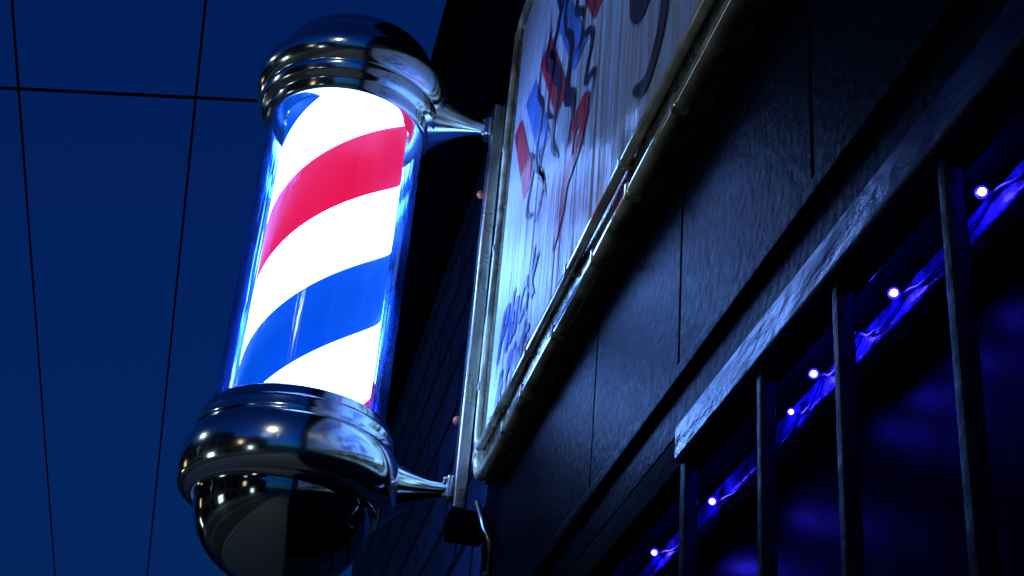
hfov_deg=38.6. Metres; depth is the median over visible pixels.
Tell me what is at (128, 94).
overhead wire
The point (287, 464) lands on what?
barber pole
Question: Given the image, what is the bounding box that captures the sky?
[0,0,446,575]
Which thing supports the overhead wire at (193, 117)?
attached to the utility pole
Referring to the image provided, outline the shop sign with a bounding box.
[472,0,771,486]
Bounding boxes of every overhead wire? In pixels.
[0,86,258,102]
[11,0,55,575]
[146,0,206,575]
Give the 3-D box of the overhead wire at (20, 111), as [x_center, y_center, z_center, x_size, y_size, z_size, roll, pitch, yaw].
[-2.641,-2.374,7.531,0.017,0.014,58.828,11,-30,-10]
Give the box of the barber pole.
[176,13,506,575]
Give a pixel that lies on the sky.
(106, 175)
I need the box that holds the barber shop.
[351,0,1023,575]
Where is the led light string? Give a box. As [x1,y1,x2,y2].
[644,170,1023,575]
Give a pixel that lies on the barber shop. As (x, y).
(841, 162)
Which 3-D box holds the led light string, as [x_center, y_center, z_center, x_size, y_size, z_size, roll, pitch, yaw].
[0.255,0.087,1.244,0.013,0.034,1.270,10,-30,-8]
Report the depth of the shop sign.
1.99 m

